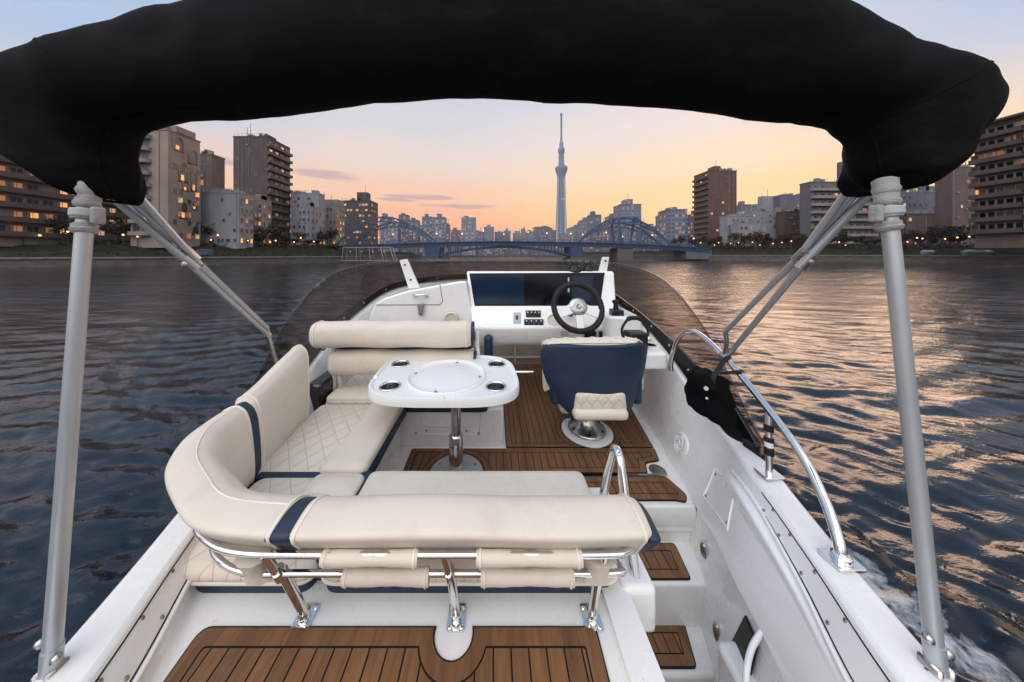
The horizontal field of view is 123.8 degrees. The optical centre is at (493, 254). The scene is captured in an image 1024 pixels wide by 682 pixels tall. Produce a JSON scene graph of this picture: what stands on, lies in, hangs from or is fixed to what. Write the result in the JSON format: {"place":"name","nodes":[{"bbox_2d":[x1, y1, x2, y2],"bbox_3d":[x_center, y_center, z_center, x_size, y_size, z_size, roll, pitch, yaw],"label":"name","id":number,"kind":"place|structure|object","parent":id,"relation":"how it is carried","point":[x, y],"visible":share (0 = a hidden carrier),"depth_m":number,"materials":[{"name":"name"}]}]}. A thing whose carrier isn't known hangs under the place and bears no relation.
{"place":"outdoors","nodes":[
{"label":"outdoors","id":0,"kind":"place"},
{"bbox_2d":[0,244,421,256],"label":"grass slope","id":1,"kind":"structure","parent":0,"point":[32,250],"depth_m":67.23,"materials":[{"name":"plant"}]},
{"bbox_2d":[58,238,338,249],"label":"shrubbery","id":2,"kind":"object","parent":1,"relation":"on","point":[304,245],"visible":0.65,"depth_m":86.19,"materials":[{"name":"green plant"}]},
{"bbox_2d":[52,246,354,255],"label":"shrubbery","id":3,"kind":"object","parent":1,"relation":"on","point":[344,253],"visible":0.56,"depth_m":83.05,"materials":[{"name":"green plant"}]},
{"bbox_2d":[0,255,424,267],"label":"quay wall","id":4,"kind":"structure","parent":0,"point":[7,263],"depth_m":64.57,"materials":[{"name":"concrete"}]},
{"bbox_2d":[0,255,407,258],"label":"quay coping","id":5,"kind":"object","parent":4,"relation":"on","point":[175,257],"visible":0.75,"depth_m":63.80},
{"bbox_2d":[224,255,367,256],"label":"river path","id":6,"kind":"structure","parent":0,"point":[252,256],"depth_m":75.12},
{"bbox_2d":[24,252,362,256],"bbox_3d":[-81.740,0.075,69.849,93.666,1.050,12.825,0,0,-44],"label":"quay railing","id":7,"kind":"object","parent":6,"relation":"on","point":[359,254],"visible":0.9,"depth_m":62.77,"materials":[{"name":"metal"}]},
{"bbox_2d":[195,249,213,256],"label":"parked van","id":8,"kind":"object","parent":6,"relation":"on","point":[204,252],"visible":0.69,"depth_m":69.03,"materials":[{"name":"grey metal"}]},
{"bbox_2d":[447,223,450,255],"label":"office building","id":9,"kind":"structure","parent":0,"point":[448,231],"depth_m":280.00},
{"bbox_2d":[443,255,565,256],"bbox_3d":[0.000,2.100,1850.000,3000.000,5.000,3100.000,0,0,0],"label":"bank ground","id":10,"kind":"structure","parent":0,"point":[505,256],"depth_m":300.00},
{"bbox_2d":[380,213,394,250],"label":"apartment building","id":11,"kind":"structure","parent":10,"relation":"on","point":[384,234],"depth_m":300.00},
{"bbox_2d":[399,213,409,251],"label":"apartment building","id":12,"kind":"structure","parent":10,"relation":"on","point":[403,217],"depth_m":330.00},
{"bbox_2d":[432,214,446,255],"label":"apartment building","id":13,"kind":"structure","parent":10,"relation":"on","point":[439,224],"depth_m":240.00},
{"bbox_2d":[451,228,460,254],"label":"apartment building","id":14,"kind":"structure","parent":10,"relation":"on","point":[455,234],"depth_m":420.00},
{"bbox_2d":[461,216,475,254],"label":"office building","id":15,"kind":"structure","parent":10,"relation":"on","point":[468,227],"depth_m":380.00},
{"bbox_2d":[378,246,563,254],"bbox_3d":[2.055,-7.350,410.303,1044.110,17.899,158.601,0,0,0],"label":"rooftops","id":16,"kind":"object","parent":10,"relation":"on","point":[503,251],"visible":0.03,"depth_m":402.22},
{"bbox_2d":[476,227,483,254],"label":"apartment building","id":17,"kind":"structure","parent":10,"relation":"on","point":[479,235],"depth_m":450.00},
{"bbox_2d":[484,225,493,240],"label":"office building","id":18,"kind":"structure","parent":10,"relation":"on","point":[488,232],"depth_m":520.00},
{"bbox_2d":[494,231,503,240],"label":"apartment building","id":19,"kind":"structure","parent":10,"relation":"on","point":[499,235],"depth_m":560.00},
{"bbox_2d":[504,226,510,249],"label":"office building","id":20,"kind":"structure","parent":10,"relation":"on","point":[507,235],"depth_m":620.00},
{"bbox_2d":[512,228,525,240],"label":"apartment building","id":21,"kind":"structure","parent":10,"relation":"on","point":[518,235],"depth_m":640.00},
{"bbox_2d":[526,227,532,254],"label":"apartment building","id":22,"kind":"structure","parent":10,"relation":"on","point":[529,236],"depth_m":600.00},
{"bbox_2d":[533,226,549,254],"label":"office building","id":23,"kind":"structure","parent":10,"relation":"on","point":[540,234],"depth_m":430.00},
{"bbox_2d":[550,225,555,254],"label":"apartment building","id":24,"kind":"structure","parent":10,"relation":"on","point":[553,234],"depth_m":520.00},
{"bbox_2d":[555,113,567,248],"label":"broadcast tower","id":25,"kind":"structure","parent":10,"relation":"on","point":[561,168],"depth_m":1183.59,"materials":[{"name":"metal"}]},
{"bbox_2d":[566,227,572,241],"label":"office building","id":26,"kind":"structure","parent":10,"relation":"on","point":[568,232],"depth_m":480.00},
{"bbox_2d":[573,223,577,241],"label":"apartment building","id":27,"kind":"structure","parent":10,"relation":"on","point":[575,231],"depth_m":402.43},
{"bbox_2d":[578,217,586,251],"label":"office building","id":28,"kind":"structure","parent":10,"relation":"on","point":[582,226],"depth_m":350.00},
{"bbox_2d":[604,213,612,242],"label":"apartment building","id":29,"kind":"structure","parent":10,"relation":"on","point":[610,216],"depth_m":330.00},
{"bbox_2d":[0,257,1023,681],"bbox_3d":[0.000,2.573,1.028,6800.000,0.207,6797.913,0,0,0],"label":"water","id":30,"kind":"structure","parent":0,"point":[176,355],"depth_m":5.15,"materials":[{"name":"liquid"}]},
{"bbox_2d":[340,247,399,263],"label":"river bus","id":31,"kind":"object","parent":30,"relation":"on","point":[356,261],"visible":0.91,"depth_m":76.76,"materials":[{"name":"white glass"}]},
{"bbox_2d":[35,257,951,681],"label":"motor boat","id":32,"kind":"object","parent":30,"relation":"on","point":[747,569],"visible":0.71,"depth_m":0.98,"materials":[{"name":"white plastic"}]},
{"bbox_2d":[309,320,503,445],"bbox_3d":[-0.671,0.989,2.323,1.498,0.941,0.595,0,0,0],"label":"companion bench","id":33,"kind":"object","parent":32,"relation":"on","point":[363,352],"visible":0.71,"depth_m":2.08,"materials":[{"name":"leather"}]},
{"bbox_2d":[165,344,660,632],"bbox_3d":[-0.451,1.029,1.353,1.801,0.863,1.295,0,0,0],"label":"corner sofa","id":34,"kind":"object","parent":32,"relation":"on","point":[332,500],"visible":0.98,"depth_m":0.81,"materials":[{"name":"leather"}]},
{"bbox_2d":[368,355,518,470],"bbox_3d":[-0.322,1.127,1.875,0.978,0.642,0.674,0,0,0],"label":"cockpit table","id":35,"kind":"object","parent":32,"relation":"on","point":[457,385],"visible":0.96,"depth_m":1.76,"materials":[{"name":"white plastic"}]},
{"bbox_2d":[0,0,1009,681],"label":"bimini top","id":36,"kind":"object","parent":32,"relation":"on","point":[894,110],"visible":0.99,"depth_m":0.71,"materials":[{"name":"fabric"}]},
{"bbox_2d":[540,336,647,447],"bbox_3d":[0.751,1.028,2.163,0.794,0.840,0.555,0,0,0],"label":"helm seat","id":37,"kind":"object","parent":32,"relation":"on","point":[590,383],"visible":1,"depth_m":1.94,"materials":[{"name":"blue leather"}]},
{"bbox_2d":[684,357,743,426],"bbox_3d":[1.275,0.779,1.597,0.234,0.347,0.303,0,0,0],"label":"drawstring bag","id":38,"kind":"object","parent":32,"relation":"hanging from","point":[708,393],"visible":1,"depth_m":1.52,"materials":[{"name":"fabric"}]},
{"bbox_2d":[328,216,711,259],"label":"arch bridge","id":39,"kind":"structure","parent":30,"relation":"in","point":[434,250],"depth_m":118.22,"materials":[{"name":"metal"}]},
{"bbox_2d":[0,0,1023,247],"label":"sky","id":40,"kind":"structure","parent":0,"point":[494,162],"materials":[{"name":"orange"}]},
{"bbox_2d":[582,255,1023,263],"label":"quay wall","id":41,"kind":"structure","parent":0,"point":[975,259],"depth_m":93.80,"materials":[{"name":"concrete"}]},
{"bbox_2d":[662,255,1023,255],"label":"quay coping","id":42,"kind":"object","parent":41,"relation":"on","point":[861,255],"visible":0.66,"depth_m":94.20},
{"bbox_2d":[582,247,1023,254],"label":"grass slope","id":43,"kind":"structure","parent":0,"point":[938,251],"depth_m":99.91,"materials":[{"name":"plant"}]},
{"bbox_2d":[746,230,763,248],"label":"street tree","id":44,"kind":"object","parent":43,"relation":"on","point":[757,235],"visible":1,"depth_m":117.39,"materials":[{"name":"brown plant"}]},
{"bbox_2d":[659,240,974,250],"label":"shrubbery","id":45,"kind":"object","parent":43,"relation":"on","point":[724,247],"visible":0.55,"depth_m":105.04,"materials":[{"name":"green plant"}]},
{"bbox_2d":[832,229,850,248],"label":"street tree","id":46,"kind":"object","parent":43,"relation":"on","point":[842,234],"visible":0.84,"depth_m":103.30,"materials":[{"name":"green plant"}]},
{"bbox_2d":[920,250,934,254],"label":"covered boat","id":47,"kind":"object","parent":43,"relation":"on","point":[927,252],"visible":1,"depth_m":86.72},
{"bbox_2d":[918,228,939,247],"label":"street tree","id":48,"kind":"object","parent":43,"relation":"on","point":[927,234],"visible":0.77,"depth_m":91.26,"materials":[{"name":"green plant"}]},
{"bbox_2d":[925,225,957,247],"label":"street tree","id":49,"kind":"object","parent":43,"relation":"on","point":[948,232],"visible":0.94,"depth_m":89.11,"materials":[{"name":"green plant"}]},
{"bbox_2d":[960,250,993,254],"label":"covered boat","id":50,"kind":"object","parent":43,"relation":"on","point":[971,252],"visible":0.92,"depth_m":81.19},
{"label":"town ground","id":51,"kind":"structure","parent":0,"visible":0},
{"bbox_2d":[43,216,74,244],"bbox_3d":[-100.095,-5.540,64.219,5.792,6.890,5.468,0,0,0],"label":"street tree","id":52,"kind":"object","parent":51,"relation":"on","point":[57,223],"visible":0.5,"depth_m":63.34,"materials":[{"name":"green plant"}]},
{"bbox_2d":[0,154,130,246],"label":"apartment building","id":53,"kind":"structure","parent":51,"relation":"on","point":[29,202],"depth_m":60.85,"materials":[{"name":"concrete"}]},
{"bbox_2d":[9,167,22,173],"bbox_3d":[-103.219,-17.796,59.154,0.120,1.780,1.680,0,0,0],"label":"window","id":54,"kind":"structure","parent":53,"relation":"in","point":[11,169],"depth_m":59.03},
{"bbox_2d":[9,181,22,187],"bbox_3d":[-103.219,-14.696,59.154,0.120,1.780,1.680,0,0,0],"label":"window","id":55,"kind":"structure","parent":53,"relation":"in","point":[11,184],"depth_m":59.08,"materials":[{"name":"brown"}]},
{"bbox_2d":[9,196,22,202],"bbox_3d":[-103.219,-11.596,59.154,0.120,1.780,1.680,0,0,0],"label":"window","id":56,"kind":"structure","parent":53,"relation":"in","point":[11,198],"depth_m":59.03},
{"bbox_2d":[9,210,22,216],"bbox_3d":[-103.219,-8.496,59.154,0.120,1.780,1.680,0,0,0],"label":"window","id":57,"kind":"structure","parent":53,"relation":"in","point":[11,213],"depth_m":59.13,"materials":[{"name":"brown"}]},
{"bbox_2d":[9,225,22,230],"bbox_3d":[-103.219,-5.396,59.154,0.120,1.780,1.680,0,0,0],"label":"window","id":58,"kind":"structure","parent":53,"relation":"in","point":[11,227],"depth_m":59.03,"materials":[{"name":"brown"}]},
{"bbox_2d":[26,184,38,190],"bbox_3d":[-103.219,-14.696,61.257,0.120,1.780,1.680,0,0,0],"label":"window","id":59,"kind":"structure","parent":53,"relation":"in","point":[28,186],"depth_m":61.20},
{"bbox_2d":[26,198,38,203],"bbox_3d":[-103.219,-11.596,61.257,0.120,1.780,1.680,0,0,0],"label":"window","id":60,"kind":"structure","parent":53,"relation":"in","point":[28,200],"depth_m":61.20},
{"bbox_2d":[26,212,38,217],"bbox_3d":[-103.219,-8.496,61.257,0.120,1.780,1.680,0,0,0],"label":"window","id":61,"kind":"structure","parent":53,"relation":"in","point":[28,214],"depth_m":61.20,"materials":[{"name":"brown"}]},
{"bbox_2d":[26,226,38,231],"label":"window","id":62,"kind":"structure","parent":53,"relation":"in","point":[28,228],"depth_m":61.20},
{"bbox_2d":[99,220,130,244],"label":"street tree","id":63,"kind":"object","parent":51,"relation":"on","point":[110,227],"visible":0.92,"depth_m":67.19,"materials":[{"name":"green plant"}]},
{"bbox_2d":[112,218,130,242],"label":"street tree","id":64,"kind":"object","parent":51,"relation":"on","point":[122,222],"visible":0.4,"depth_m":67.14,"materials":[{"name":"green plant"}]},
{"bbox_2d":[127,125,200,247],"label":"apartment building","id":65,"kind":"structure","parent":51,"relation":"on","point":[169,159],"depth_m":69.12,"materials":[{"name":"concrete"}]},
{"bbox_2d":[201,226,214,236],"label":"street tree","id":66,"kind":"object","parent":51,"relation":"on","point":[208,230],"visible":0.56,"depth_m":77.48,"materials":[{"name":"green plant"}]},
{"bbox_2d":[200,149,225,243],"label":"office building","id":67,"kind":"structure","parent":51,"relation":"on","point":[212,169],"depth_m":84.00,"materials":[{"name":"concrete"}]},
{"bbox_2d":[201,178,253,248],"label":"apartment building","id":68,"kind":"structure","parent":51,"relation":"on","point":[227,215],"depth_m":78.00,"materials":[{"name":"concrete"}]},
{"bbox_2d":[253,234,264,245],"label":"street tree","id":69,"kind":"object","parent":51,"relation":"on","point":[260,237],"visible":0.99,"depth_m":84.22,"materials":[{"name":"green plant"}]},
{"bbox_2d":[233,124,292,246],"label":"apartment building","id":70,"kind":"structure","parent":51,"relation":"on","point":[261,163],"depth_m":103.00,"materials":[{"name":"concrete"}]},
{"bbox_2d":[253,194,272,245],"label":"house block","id":71,"kind":"structure","parent":51,"relation":"on","point":[262,211],"depth_m":88.68,"materials":[{"name":"concrete"}]},
{"bbox_2d":[264,221,281,243],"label":"street tree","id":72,"kind":"object","parent":51,"relation":"on","point":[272,230],"visible":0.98,"depth_m":88.68,"materials":[{"name":"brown plant"}]},
{"bbox_2d":[267,230,284,242],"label":"street tree","id":73,"kind":"object","parent":51,"relation":"on","point":[272,237],"visible":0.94,"depth_m":88.94,"materials":[{"name":"green plant"}]},
{"bbox_2d":[293,232,308,245],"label":"street tree","id":74,"kind":"object","parent":51,"relation":"on","point":[299,235],"visible":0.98,"depth_m":92.84,"materials":[{"name":"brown plant"}]},
{"bbox_2d":[290,190,324,246],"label":"apartment building","id":75,"kind":"structure","parent":51,"relation":"on","point":[300,197],"depth_m":112.00,"materials":[{"name":"concrete"}]},
{"bbox_2d":[301,202,325,245],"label":"apartment building","id":76,"kind":"structure","parent":51,"relation":"on","point":[312,219],"depth_m":100.76,"materials":[{"name":"concrete"}]},
{"bbox_2d":[320,228,339,243],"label":"street tree","id":77,"kind":"object","parent":51,"relation":"on","point":[330,233],"visible":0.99,"depth_m":99.49,"materials":[{"name":"green plant"}]},
{"bbox_2d":[325,195,344,245],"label":"apartment building","id":78,"kind":"structure","parent":51,"relation":"on","point":[335,214],"depth_m":124.40,"materials":[{"name":"concrete"}]},
{"bbox_2d":[343,192,377,251],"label":"apartment building","id":79,"kind":"structure","parent":51,"relation":"on","point":[363,207],"depth_m":150.00,"materials":[{"name":"concrete"}]},
{"bbox_2d":[389,215,400,251],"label":"office building","id":80,"kind":"structure","parent":51,"relation":"on","point":[396,232],"depth_m":260.00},
{"bbox_2d":[407,218,419,254],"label":"office building","id":81,"kind":"structure","parent":51,"relation":"on","point":[416,223],"depth_m":270.00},
{"bbox_2d":[422,214,431,255],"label":"office building","id":82,"kind":"structure","parent":51,"relation":"on","point":[427,223],"depth_m":250.00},
{"label":"town ground","id":83,"kind":"structure","parent":0,"visible":0},
{"bbox_2d":[587,211,600,251],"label":"apartment building","id":84,"kind":"structure","parent":83,"relation":"on","point":[593,220],"depth_m":300.00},
{"bbox_2d":[599,218,609,251],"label":"office building","id":85,"kind":"structure","parent":83,"relation":"on","point":[602,249],"depth_m":290.00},
{"bbox_2d":[613,199,640,250],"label":"office building","id":86,"kind":"structure","parent":83,"relation":"on","point":[627,208],"depth_m":300.00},
{"bbox_2d":[641,224,655,250],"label":"office building","id":87,"kind":"structure","parent":83,"relation":"on","point":[648,239],"depth_m":280.00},
{"bbox_2d":[658,207,687,250],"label":"apartment building","id":88,"kind":"structure","parent":83,"relation":"on","point":[672,221],"depth_m":205.00,"materials":[{"name":"concrete"}]},
{"bbox_2d":[687,210,693,246],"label":"apartment building","id":89,"kind":"structure","parent":83,"relation":"on","point":[690,225],"depth_m":202.87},
{"bbox_2d":[692,166,736,246],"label":"apartment building","id":90,"kind":"structure","parent":83,"relation":"on","point":[715,193],"depth_m":150.00,"materials":[{"name":"concrete"}]},
{"bbox_2d":[727,232,741,246],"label":"street tree","id":91,"kind":"object","parent":83,"relation":"on","point":[734,236],"visible":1,"depth_m":121.24,"materials":[{"name":"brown plant"}]},
{"bbox_2d":[719,213,751,245],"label":"apartment building","id":92,"kind":"structure","parent":83,"relation":"on","point":[725,225],"depth_m":128.09,"materials":[{"name":"concrete"}]},
{"bbox_2d":[737,201,750,213],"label":"office building","id":93,"kind":"structure","parent":83,"relation":"on","point":[742,207],"depth_m":190.00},
{"bbox_2d":[739,233,751,244],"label":"street tree","id":94,"kind":"object","parent":83,"relation":"on","point":[744,238],"visible":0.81,"depth_m":121.02,"materials":[{"name":"green plant"}]},
{"bbox_2d":[730,220,766,248],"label":"apartment building","id":95,"kind":"structure","parent":83,"relation":"on","point":[742,227],"depth_m":122.00,"materials":[{"name":"concrete"}]},
{"bbox_2d":[744,189,780,248],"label":"apartment building","id":96,"kind":"structure","parent":83,"relation":"on","point":[765,211],"depth_m":131.00,"materials":[{"name":"concrete"}]},
{"bbox_2d":[773,193,799,210],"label":"office building","id":97,"kind":"structure","parent":83,"relation":"on","point":[787,201],"depth_m":140.00,"materials":[{"name":"concrete"}]},
{"bbox_2d":[776,208,799,246],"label":"apartment building","id":98,"kind":"structure","parent":83,"relation":"on","point":[788,220],"depth_m":126.00,"materials":[{"name":"concrete"}]},
{"bbox_2d":[784,231,800,246],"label":"street tree","id":99,"kind":"object","parent":83,"relation":"on","point":[792,236],"visible":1,"depth_m":112.16,"materials":[{"name":"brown plant"}]},
{"bbox_2d":[799,162,878,247],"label":"apartment building","id":100,"kind":"structure","parent":83,"relation":"on","point":[818,197],"depth_m":112.00,"materials":[{"name":"concrete"}]},
{"bbox_2d":[849,235,865,246],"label":"street tree","id":101,"kind":"object","parent":83,"relation":"on","point":[857,239],"visible":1,"depth_m":102.28,"materials":[{"name":"green plant"}]},
{"bbox_2d":[903,228,928,246],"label":"street tree","id":102,"kind":"object","parent":83,"relation":"on","point":[912,234],"visible":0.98,"depth_m":93.75,"materials":[{"name":"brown plant"}]},
{"bbox_2d":[899,211,934,247],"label":"apartment building","id":103,"kind":"structure","parent":83,"relation":"on","point":[921,221],"depth_m":106.00,"materials":[{"name":"concrete"}]},
{"bbox_2d":[900,185,934,213],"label":"office building","id":104,"kind":"structure","parent":83,"relation":"on","point":[921,199],"depth_m":118.00,"materials":[{"name":"concrete"}]},
{"bbox_2d":[927,225,966,246],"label":"street tree","id":105,"kind":"object","parent":83,"relation":"on","point":[960,228],"visible":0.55,"depth_m":89.63,"materials":[{"name":"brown plant"}]},
{"bbox_2d":[935,161,974,247],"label":"office building","id":106,"kind":"structure","parent":83,"relation":"on","point":[952,194],"depth_m":102.00,"materials":[{"name":"concrete"}]},
{"bbox_2d":[954,234,968,245],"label":"street tree","id":107,"kind":"object","parent":83,"relation":"on","point":[962,238],"visible":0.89,"depth_m":89.53,"materials":[{"name":"green plant"}]},
{"bbox_2d":[968,112,1023,247],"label":"apartment building","id":108,"kind":"structure","parent":83,"relation":"on","point":[997,193],"depth_m":69.61,"materials":[{"name":"concrete"}]},
{"bbox_2d":[979,188,995,193],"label":"window","id":109,"kind":"structure","parent":108,"relation":"in","point":[990,190],"depth_m":71.50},
{"bbox_2d":[988,137,1004,144],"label":"window","id":110,"kind":"structure","parent":108,"relation":"in","point":[999,140],"depth_m":70.22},
{"bbox_2d":[988,150,1004,156],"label":"window","id":111,"kind":"structure","parent":108,"relation":"in","point":[1000,152],"depth_m":70.22,"materials":[{"name":"brown"}]},
{"bbox_2d":[988,162,1004,168],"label":"window","id":112,"kind":"structure","parent":108,"relation":"in","point":[1001,164],"depth_m":70.22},
{"bbox_2d":[988,174,1004,180],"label":"window","id":113,"kind":"structure","parent":108,"relation":"in","point":[1002,176],"depth_m":70.22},
{"bbox_2d":[988,198,1004,204],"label":"window","id":114,"kind":"structure","parent":108,"relation":"in","point":[999,201],"depth_m":70.22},
{"bbox_2d":[988,211,1004,216],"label":"window","id":115,"kind":"structure","parent":108,"relation":"in","point":[998,213],"depth_m":70.34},
{"bbox_2d":[988,223,1004,228],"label":"window","id":116,"kind":"structure","parent":108,"relation":"in","point":[999,225],"depth_m":70.22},
{"bbox_2d":[1006,209,1023,215],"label":"window","id":117,"kind":"structure","parent":108,"relation":"in","point":[1021,211],"depth_m":67.80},
{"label":"river path","id":118,"kind":"structure","parent":0,"visible":0},
{"bbox_2d":[719,252,1007,254],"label":"quay railing","id":119,"kind":"object","parent":118,"relation":"on","point":[776,252],"visible":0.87,"depth_m":111.20,"materials":[{"name":"metal"}]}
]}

